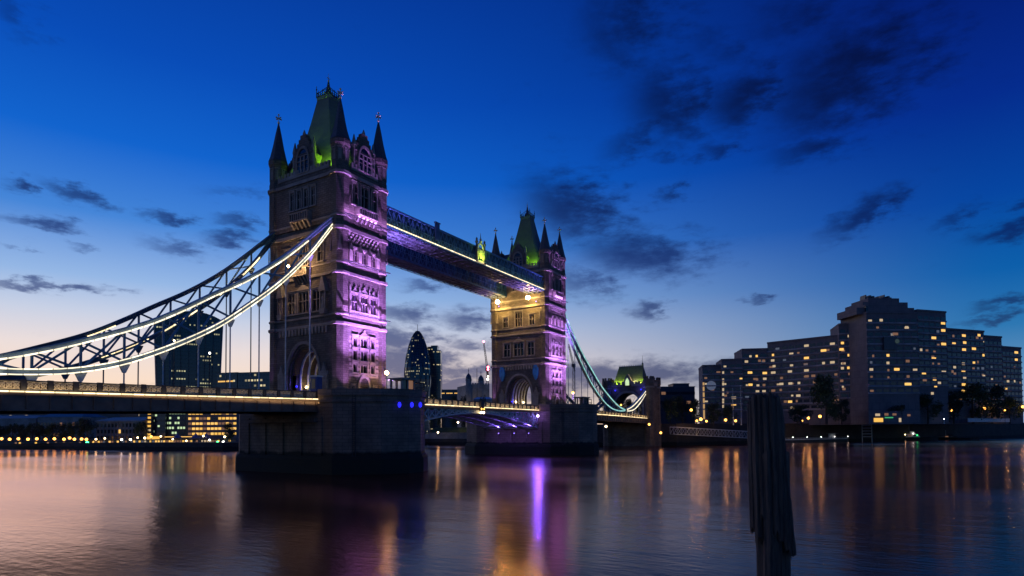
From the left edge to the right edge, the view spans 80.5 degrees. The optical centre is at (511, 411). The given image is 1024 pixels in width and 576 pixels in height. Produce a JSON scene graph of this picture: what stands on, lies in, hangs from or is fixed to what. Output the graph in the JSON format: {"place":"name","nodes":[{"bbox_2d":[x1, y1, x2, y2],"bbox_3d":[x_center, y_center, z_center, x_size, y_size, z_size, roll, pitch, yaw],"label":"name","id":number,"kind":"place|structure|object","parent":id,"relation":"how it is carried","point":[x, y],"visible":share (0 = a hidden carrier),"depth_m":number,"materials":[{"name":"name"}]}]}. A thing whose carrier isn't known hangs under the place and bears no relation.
{"place":"outdoors","nodes":[
{"label":"outdoors","id":0,"kind":"place"},
{"bbox_2d":[0,415,42,440],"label":"riverside building","id":1,"kind":"structure","parent":0,"point":[19,420],"depth_m":344.90,"materials":[{"name":"stone"}]},
{"bbox_2d":[37,414,107,440],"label":"riverside building","id":2,"kind":"structure","parent":0,"point":[51,419],"depth_m":339.96,"materials":[{"name":"stone"}]},
{"bbox_2d":[0,414,146,416],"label":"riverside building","id":3,"kind":"structure","parent":0,"point":[142,415],"depth_m":470.04,"materials":[{"name":"grey concrete"}]},
{"bbox_2d":[98,414,138,417],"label":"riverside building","id":4,"kind":"structure","parent":0,"point":[120,415],"depth_m":400.03,"materials":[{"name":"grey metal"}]},
{"bbox_2d":[188,414,238,440],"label":"riverside building","id":5,"kind":"structure","parent":0,"point":[210,425],"depth_m":315.82,"materials":[{"name":"brown concrete"}]},
{"bbox_2d":[119,434,428,442],"bbox_3d":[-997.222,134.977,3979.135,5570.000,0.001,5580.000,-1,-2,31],"label":"quay ground","id":6,"kind":"structure","parent":0,"point":[426,436],"depth_m":285.93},
{"bbox_2d":[3,423,18,440],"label":"broadleaf tree","id":7,"kind":"object","parent":6,"relation":"on","point":[9,428],"visible":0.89,"depth_m":301.17,"materials":[{"name":"green plant"}]},
{"bbox_2d":[16,424,28,440],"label":"broadleaf tree","id":8,"kind":"object","parent":6,"relation":"on","point":[20,428],"visible":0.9,"depth_m":300.64,"materials":[{"name":"green plant"}]},
{"bbox_2d":[24,422,39,440],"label":"broadleaf tree","id":9,"kind":"object","parent":6,"relation":"on","point":[27,431],"visible":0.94,"depth_m":301.51,"materials":[{"name":"green plant"}]},
{"bbox_2d":[35,425,48,440],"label":"broadleaf tree","id":10,"kind":"object","parent":6,"relation":"on","point":[41,431],"visible":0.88,"depth_m":300.97,"materials":[{"name":"green plant"}]},
{"bbox_2d":[0,440,92,443],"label":"embankment wall","id":11,"kind":"structure","parent":6,"relation":"on","point":[19,442],"depth_m":289.49,"materials":[{"name":"stone"}]},
{"bbox_2d":[45,423,59,440],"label":"broadleaf tree","id":12,"kind":"object","parent":6,"relation":"on","point":[49,429],"visible":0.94,"depth_m":300.95,"materials":[{"name":"green plant"}]},
{"bbox_2d":[56,423,69,440],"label":"broadleaf tree","id":13,"kind":"object","parent":6,"relation":"on","point":[64,432],"visible":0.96,"depth_m":301.04,"materials":[{"name":"green plant"}]},
{"bbox_2d":[65,421,79,440],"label":"broadleaf tree","id":14,"kind":"object","parent":6,"relation":"on","point":[70,428],"visible":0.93,"depth_m":301.54,"materials":[{"name":"green plant"}]},
{"bbox_2d":[77,418,98,440],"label":"broadleaf tree","id":15,"kind":"object","parent":6,"relation":"on","point":[83,426],"visible":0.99,"depth_m":299.23,"materials":[{"name":"green plant"}]},
{"bbox_2d":[96,417,147,439],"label":"riverside building","id":16,"kind":"structure","parent":6,"relation":"on","point":[115,428],"depth_m":317.66,"materials":[{"name":"stone"}]},
{"bbox_2d":[133,421,149,438],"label":"broadleaf tree","id":17,"kind":"object","parent":6,"relation":"on","point":[138,429],"visible":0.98,"depth_m":299.23,"materials":[{"name":"green plant"}]},
{"bbox_2d":[147,414,153,435],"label":"riverside building","id":18,"kind":"structure","parent":6,"relation":"on","point":[150,418],"depth_m":321.93,"materials":[{"name":"grey concrete"}]},
{"bbox_2d":[154,414,167,438],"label":"riverside building","id":19,"kind":"structure","parent":6,"relation":"on","point":[160,424],"depth_m":323.84,"materials":[{"name":"grey glass"}]},
{"bbox_2d":[88,439,236,442],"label":"embankment wall","id":20,"kind":"structure","parent":6,"relation":"on","point":[154,440],"depth_m":296.49,"materials":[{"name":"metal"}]},
{"bbox_2d":[167,414,187,438],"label":"riverside building","id":21,"kind":"structure","parent":6,"relation":"on","point":[178,423],"depth_m":325.84,"materials":[{"name":"grey glass"}]},
{"bbox_2d":[153,311,222,388],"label":"office tower","id":22,"kind":"structure","parent":6,"relation":"on","point":[185,366],"depth_m":638.64,"materials":[{"name":"glass"}]},
{"bbox_2d":[217,372,237,387],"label":"office block","id":23,"kind":"structure","parent":6,"relation":"on","point":[221,380],"depth_m":458.24,"materials":[{"name":"black"}]},
{"bbox_2d":[223,422,234,441],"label":"broadleaf tree","id":24,"kind":"object","parent":6,"relation":"on","point":[227,427],"visible":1,"depth_m":288.80,"materials":[{"name":"green plant"}]},
{"bbox_2d":[238,372,269,389],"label":"office block","id":25,"kind":"structure","parent":6,"relation":"on","point":[243,380],"depth_m":453.24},
{"bbox_2d":[427,345,441,431],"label":"office block","id":26,"kind":"structure","parent":6,"relation":"on","point":[435,353],"depth_m":940.89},
{"bbox_2d":[441,389,456,426],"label":"riverside building","id":27,"kind":"structure","parent":6,"relation":"on","point":[446,394],"depth_m":650.63,"materials":[{"name":"grey concrete"}]},
{"bbox_2d":[457,368,488,426],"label":"fortress keep","id":28,"kind":"structure","parent":6,"relation":"on","point":[470,391],"depth_m":403.82,"materials":[{"name":"stone"}]},
{"bbox_2d":[483,341,489,382],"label":"tower crane","id":29,"kind":"object","parent":6,"relation":"on","point":[487,369],"visible":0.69,"depth_m":519.45,"materials":[{"name":"metal"}]},
{"bbox_2d":[404,324,431,433],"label":"office tower","id":30,"kind":"structure","parent":0,"point":[417,364],"depth_m":889.00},
{"bbox_2d":[430,427,466,432],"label":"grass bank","id":31,"kind":"structure","parent":0,"point":[449,429],"depth_m":326.70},
{"bbox_2d":[0,437,1023,575],"bbox_3d":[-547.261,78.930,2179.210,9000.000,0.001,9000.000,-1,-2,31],"label":"river","id":32,"kind":"structure","parent":0,"point":[916,508],"depth_m":54.30,"materials":[{"name":"liquid"}]},
{"bbox_2d":[0,439,466,449],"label":"quay wall","id":33,"kind":"structure","parent":32,"relation":"in","point":[154,446],"depth_m":273.84,"materials":[{"name":"stone"}]},
{"bbox_2d":[235,388,427,474],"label":"bridge pier","id":34,"kind":"structure","parent":32,"relation":"in","point":[356,431],"depth_m":107.35,"materials":[{"name":"stone"}]},
{"bbox_2d":[310,375,322,390],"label":"sentry kiosk","id":35,"kind":"object","parent":34,"relation":"on","point":[316,382],"visible":0.83,"depth_m":110.94,"materials":[{"name":"blue paint"}]},
{"bbox_2d":[268,74,387,390],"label":"bridge tower","id":36,"kind":"structure","parent":34,"relation":"on","point":[330,169],"depth_m":117.39,"materials":[{"name":"stone"}]},
{"bbox_2d":[0,232,275,388],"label":"suspension chain","id":37,"kind":"object","parent":36,"relation":"hanging from","point":[268,241],"visible":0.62,"depth_m":102.19,"materials":[{"name":"blue paint"}]},
{"bbox_2d":[0,217,332,390],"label":"suspension chain","id":38,"kind":"object","parent":36,"relation":"hanging from","point":[123,364],"visible":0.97,"depth_m":87.39,"materials":[{"name":"blue paint"}]},
{"bbox_2d":[0,379,317,413],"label":"approach span","id":39,"kind":"object","parent":38,"relation":"hanging from","point":[21,396],"visible":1,"depth_m":83.53,"materials":[{"name":"metal"}]},
{"bbox_2d":[286,291,296,316],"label":"window","id":40,"kind":"structure","parent":36,"relation":"in","point":[292,298],"depth_m":119.02,"materials":[{"name":"glass"}]},
{"bbox_2d":[288,190,295,213],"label":"window","id":41,"kind":"structure","parent":36,"relation":"in","point":[292,191],"depth_m":119.10,"materials":[{"name":"glass"}]},
{"bbox_2d":[295,187,302,211],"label":"window","id":42,"kind":"structure","parent":36,"relation":"in","point":[299,189],"depth_m":118.06,"materials":[{"name":"glass"}]},
{"bbox_2d":[295,282,308,314],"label":"window","id":43,"kind":"structure","parent":36,"relation":"in","point":[304,301],"depth_m":117.29,"materials":[{"name":"stone"}]},
{"bbox_2d":[297,241,308,266],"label":"window","id":44,"kind":"structure","parent":36,"relation":"in","point":[306,248],"depth_m":117.23,"materials":[{"name":"stone"}]},
{"bbox_2d":[302,185,309,209],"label":"window","id":45,"kind":"structure","parent":36,"relation":"in","point":[305,187],"depth_m":117.03,"materials":[{"name":"glass"}]},
{"bbox_2d":[309,183,316,207],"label":"window","id":46,"kind":"structure","parent":36,"relation":"in","point":[313,189],"depth_m":116.00,"materials":[{"name":"glass"}]},
{"bbox_2d":[310,286,318,312],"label":"window","id":47,"kind":"structure","parent":36,"relation":"in","point":[316,291],"depth_m":115.61,"materials":[{"name":"stone"}]},
{"bbox_2d":[315,240,324,263],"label":"window","id":48,"kind":"structure","parent":36,"relation":"in","point":[321,246],"depth_m":115.02,"materials":[{"name":"glass"}]},
{"bbox_2d":[351,286,358,312],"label":"window","id":49,"kind":"structure","parent":36,"relation":"in","point":[354,291],"depth_m":115.16,"materials":[{"name":"stone"}]},
{"bbox_2d":[351,361,359,373],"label":"window","id":50,"kind":"structure","parent":36,"relation":"in","point":[353,365],"depth_m":115.16,"materials":[{"name":"stone"}]},
{"bbox_2d":[351,348,359,361],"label":"window","id":51,"kind":"structure","parent":36,"relation":"in","point":[354,352],"depth_m":115.21,"materials":[{"name":"stone"}]},
{"bbox_2d":[351,334,359,348],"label":"window","id":52,"kind":"structure","parent":36,"relation":"in","point":[354,336],"depth_m":115.10,"materials":[{"name":"stone"}]},
{"bbox_2d":[351,179,359,206],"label":"window","id":53,"kind":"structure","parent":36,"relation":"in","point":[354,186],"depth_m":115.61,"materials":[{"name":"glass"}]},
{"bbox_2d":[353,246,358,263],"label":"window","id":54,"kind":"structure","parent":36,"relation":"in","point":[354,247],"depth_m":115.61,"materials":[{"name":"stone"}]},
{"bbox_2d":[359,362,369,374],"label":"window","id":55,"kind":"structure","parent":36,"relation":"in","point":[362,367],"depth_m":116.91,"materials":[{"name":"stone"}]},
{"bbox_2d":[359,349,369,362],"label":"window","id":56,"kind":"structure","parent":36,"relation":"in","point":[362,354],"depth_m":117.00,"materials":[{"name":"stone"}]},
{"bbox_2d":[359,330,369,349],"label":"window","id":57,"kind":"structure","parent":36,"relation":"in","point":[362,341],"depth_m":117.00,"materials":[{"name":"stone"}]},
{"bbox_2d":[358,375,370,387],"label":"doorway","id":58,"kind":"structure","parent":36,"relation":"in","point":[363,376],"depth_m":116.71,"materials":[{"name":"stone"}]},
{"bbox_2d":[359,287,369,314],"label":"window","id":59,"kind":"structure","parent":36,"relation":"in","point":[363,293],"depth_m":117.36,"materials":[{"name":"stone"}]},
{"bbox_2d":[360,183,370,210],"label":"window","id":60,"kind":"structure","parent":36,"relation":"in","point":[363,191],"depth_m":117.77,"materials":[{"name":"glass"}]},
{"bbox_2d":[343,211,390,321],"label":"ledge lights","id":61,"kind":"object","parent":36,"relation":"attached to","point":[365,265],"visible":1,"depth_m":116.38,"materials":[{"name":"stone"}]},
{"bbox_2d":[369,337,376,351],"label":"window","id":62,"kind":"structure","parent":36,"relation":"in","point":[371,338],"depth_m":119.29,"materials":[{"name":"stone"}]},
{"bbox_2d":[370,292,378,316],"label":"window","id":63,"kind":"structure","parent":36,"relation":"in","point":[373,296],"depth_m":119.44,"materials":[{"name":"stone"}]},
{"bbox_2d":[370,188,378,215],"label":"window","id":64,"kind":"structure","parent":36,"relation":"in","point":[373,195],"depth_m":120.01,"materials":[{"name":"glass"}]},
{"bbox_2d":[369,205,543,294],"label":"walkway","id":65,"kind":"structure","parent":36,"relation":"attached to","point":[410,232],"depth_m":146.24,"materials":[{"name":"grey paint"}]},
{"bbox_2d":[434,221,440,240],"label":"walkway cabinet","id":66,"kind":"object","parent":65,"relation":"on","point":[437,231],"visible":1,"depth_m":138.05,"materials":[{"name":"blue paint"}]},
{"bbox_2d":[475,233,485,264],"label":"walkway crest","id":67,"kind":"object","parent":65,"relation":"on","point":[480,253],"visible":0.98,"depth_m":153.08,"materials":[{"name":"yellow metal"}]},
{"bbox_2d":[387,377,424,390],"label":"control cabin","id":68,"kind":"object","parent":34,"relation":"on","point":[408,383],"visible":0.52,"depth_m":112.44,"materials":[{"name":"glass"}]},
{"bbox_2d":[425,398,479,420],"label":"bascule leaf","id":69,"kind":"object","parent":34,"relation":"attached to","point":[435,408],"visible":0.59,"depth_m":141.57,"materials":[{"name":"metal"}]},
{"bbox_2d":[429,432,466,438],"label":"riverside wall","id":70,"kind":"structure","parent":32,"relation":"in","point":[456,435],"depth_m":321.32,"materials":[{"name":"stone"}]},
{"bbox_2d":[465,404,598,455],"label":"bridge pier","id":71,"kind":"structure","parent":32,"relation":"in","point":[566,430],"depth_m":177.82,"materials":[{"name":"stone"}]},
{"bbox_2d":[443,402,538,428],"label":"bascule leaf","id":72,"kind":"object","parent":71,"relation":"attached to","point":[493,416],"visible":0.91,"depth_m":171.04,"materials":[{"name":"metal"}]},
{"bbox_2d":[490,206,566,404],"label":"bridge tower","id":73,"kind":"structure","parent":71,"relation":"on","point":[528,340],"depth_m":188.14,"materials":[{"name":"stone"}]},
{"bbox_2d":[386,239,506,299],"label":"walkway","id":74,"kind":"structure","parent":73,"relation":"attached to","point":[413,261],"depth_m":163.44,"materials":[{"name":"grey paint"}]},
{"bbox_2d":[502,316,508,328],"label":"window","id":75,"kind":"structure","parent":73,"relation":"in","point":[505,319],"depth_m":190.51,"materials":[{"name":"stone"}]},
{"bbox_2d":[502,342,510,357],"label":"window","id":76,"kind":"structure","parent":73,"relation":"in","point":[507,345],"depth_m":189.91,"materials":[{"name":"stone"}]},
{"bbox_2d":[513,310,522,327],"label":"window","id":77,"kind":"structure","parent":73,"relation":"in","point":[519,316],"depth_m":188.04,"materials":[{"name":"stone"}]},
{"bbox_2d":[512,337,524,356],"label":"window","id":78,"kind":"structure","parent":73,"relation":"in","point":[519,346],"depth_m":187.63,"materials":[{"name":"stone"}]},
{"bbox_2d":[526,340,535,355],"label":"window","id":79,"kind":"structure","parent":73,"relation":"in","point":[531,344],"depth_m":185.51,"materials":[{"name":"stone"}]},
{"bbox_2d":[528,313,535,325],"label":"window","id":80,"kind":"structure","parent":73,"relation":"in","point":[531,318],"depth_m":185.65,"materials":[{"name":"stone"}]},
{"bbox_2d":[565,313,625,411],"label":"suspension chain","id":81,"kind":"object","parent":73,"relation":"hanging from","point":[571,336],"visible":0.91,"depth_m":211.17,"materials":[{"name":"blue paint"}]},
{"bbox_2d":[597,410,646,423],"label":"approach span","id":82,"kind":"object","parent":81,"relation":"hanging from","point":[604,417],"visible":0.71,"depth_m":237.55,"materials":[{"name":"metal"}]},
{"bbox_2d":[573,397,591,403],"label":"control cabin","id":83,"kind":"object","parent":71,"relation":"on","point":[583,400],"visible":0.62,"depth_m":183.04,"materials":[{"name":"glass"}]},
{"bbox_2d":[602,355,660,445],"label":"abutment tower","id":84,"kind":"structure","parent":32,"relation":"in","point":[630,380],"depth_m":269.02,"materials":[{"name":"stone"}]},
{"bbox_2d":[627,390,645,413],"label":"suspension link","id":85,"kind":"object","parent":84,"relation":"attached to","point":[638,401],"visible":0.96,"depth_m":254.59,"materials":[{"name":"blue paint"}]},
{"bbox_2d":[747,392,795,575],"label":"timber pile","id":86,"kind":"object","parent":32,"relation":"in","point":[771,516],"visible":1,"depth_m":8.78,"materials":[{"name":"wood"}]},
{"bbox_2d":[597,423,1023,445],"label":"embankment wall","id":87,"kind":"structure","parent":32,"relation":"in","point":[889,432],"depth_m":326.34,"materials":[{"name":"stone"}]},
{"bbox_2d":[670,427,746,437],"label":"gangway bridge","id":88,"kind":"structure","parent":87,"relation":"attached to","point":[696,433],"depth_m":273.09,"materials":[{"name":"paint"}]},
{"bbox_2d":[967,418,1009,421],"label":"promenade parapet","id":89,"kind":"structure","parent":87,"relation":"on","point":[988,420],"depth_m":317.13,"materials":[{"name":"paint"}]},
{"bbox_2d":[785,433,848,442],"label":"landing pontoon","id":90,"kind":"object","parent":32,"relation":"on","point":[831,437],"visible":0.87,"depth_m":317.56,"materials":[{"name":"metal"}]},
{"bbox_2d":[904,431,937,439],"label":"moored boat","id":91,"kind":"object","parent":32,"relation":"on","point":[912,435],"visible":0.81,"depth_m":338.24,"materials":[{"name":"metal"}]},
{"bbox_2d":[938,434,978,439],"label":"moored boat","id":92,"kind":"object","parent":32,"relation":"on","point":[949,437],"visible":0.66,"depth_m":351.49,"materials":[{"name":"metal"}]},
{"bbox_2d":[0,0,1023,423],"label":"sky","id":93,"kind":"structure","parent":0,"point":[719,179],"materials":[{"name":"blue"}]},
{"bbox_2d":[568,345,575,401],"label":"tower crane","id":94,"kind":"object","parent":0,"point":[573,365],"visible":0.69,"depth_m":519.37,"materials":[{"name":"metal"}]},
{"bbox_2d":[888,404,904,418],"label":"broadleaf tree","id":95,"kind":"object","parent":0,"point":[898,408],"visible":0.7,"depth_m":286.79,"materials":[{"name":"green plant"}]},
{"label":"embankment ground","id":96,"kind":"structure","parent":0,"visible":0},
{"bbox_2d":[661,396,679,423],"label":"broadleaf tree","id":97,"kind":"object","parent":96,"relation":"on","point":[667,406],"visible":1,"depth_m":274.74,"materials":[{"name":"green plant"}]},
{"bbox_2d":[660,386,694,423],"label":"riverside building","id":98,"kind":"structure","parent":96,"relation":"on","point":[687,392],"depth_m":430.36,"materials":[{"name":"grey concrete"}]},
{"bbox_2d":[671,395,690,423],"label":"broadleaf tree","id":99,"kind":"object","parent":96,"relation":"on","point":[681,405],"visible":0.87,"depth_m":289.02,"materials":[{"name":"green plant"}]},
{"bbox_2d":[689,399,701,423],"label":"broadleaf tree","id":100,"kind":"object","parent":96,"relation":"on","point":[694,404],"visible":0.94,"depth_m":284.20,"materials":[{"name":"green plant"}]},
{"bbox_2d":[706,402,722,424],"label":"broadleaf tree","id":101,"kind":"object","parent":96,"relation":"on","point":[711,417],"visible":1,"depth_m":273.77,"materials":[{"name":"green plant"}]},
{"bbox_2d":[722,404,738,424],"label":"broadleaf tree","id":102,"kind":"object","parent":96,"relation":"on","point":[726,410],"visible":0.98,"depth_m":277.48,"materials":[{"name":"green plant"}]},
{"bbox_2d":[787,404,813,424],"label":"broadleaf tree","id":103,"kind":"object","parent":96,"relation":"on","point":[798,409],"visible":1,"depth_m":288.28,"materials":[{"name":"green plant"}]},
{"bbox_2d":[809,374,839,424],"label":"broadleaf tree","id":104,"kind":"object","parent":96,"relation":"on","point":[822,384],"visible":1,"depth_m":282.31,"materials":[{"name":"green plant"}]},
{"bbox_2d":[833,399,849,424],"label":"broadleaf tree","id":105,"kind":"object","parent":96,"relation":"on","point":[846,410],"visible":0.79,"depth_m":288.77,"materials":[{"name":"green plant"}]},
{"bbox_2d":[698,295,1023,424],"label":"stepped hotel","id":106,"kind":"structure","parent":96,"relation":"on","point":[877,357],"depth_m":309.96,"materials":[{"name":"grey concrete"}]},
{"bbox_2d":[919,393,943,423],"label":"broadleaf tree","id":107,"kind":"object","parent":96,"relation":"on","point":[925,401],"visible":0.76,"depth_m":297.41,"materials":[{"name":"green plant"}]},
{"bbox_2d":[947,390,965,423],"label":"broadleaf tree","id":108,"kind":"object","parent":96,"relation":"on","point":[957,404],"visible":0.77,"depth_m":306.80,"materials":[{"name":"green plant"}]},
{"bbox_2d":[961,381,991,423],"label":"broadleaf tree","id":109,"kind":"object","parent":96,"relation":"on","point":[973,389],"visible":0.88,"depth_m":311.66,"materials":[{"name":"green plant"}]},
{"bbox_2d":[983,384,1007,423],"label":"broadleaf tree","id":110,"kind":"object","parent":96,"relation":"on","point":[995,391],"visible":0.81,"depth_m":319.55,"materials":[{"name":"green plant"}]},
{"bbox_2d":[1003,395,1023,423],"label":"broadleaf tree","id":111,"kind":"object","parent":96,"relation":"on","point":[1010,402],"visible":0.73,"depth_m":332.70,"materials":[{"name":"green plant"}]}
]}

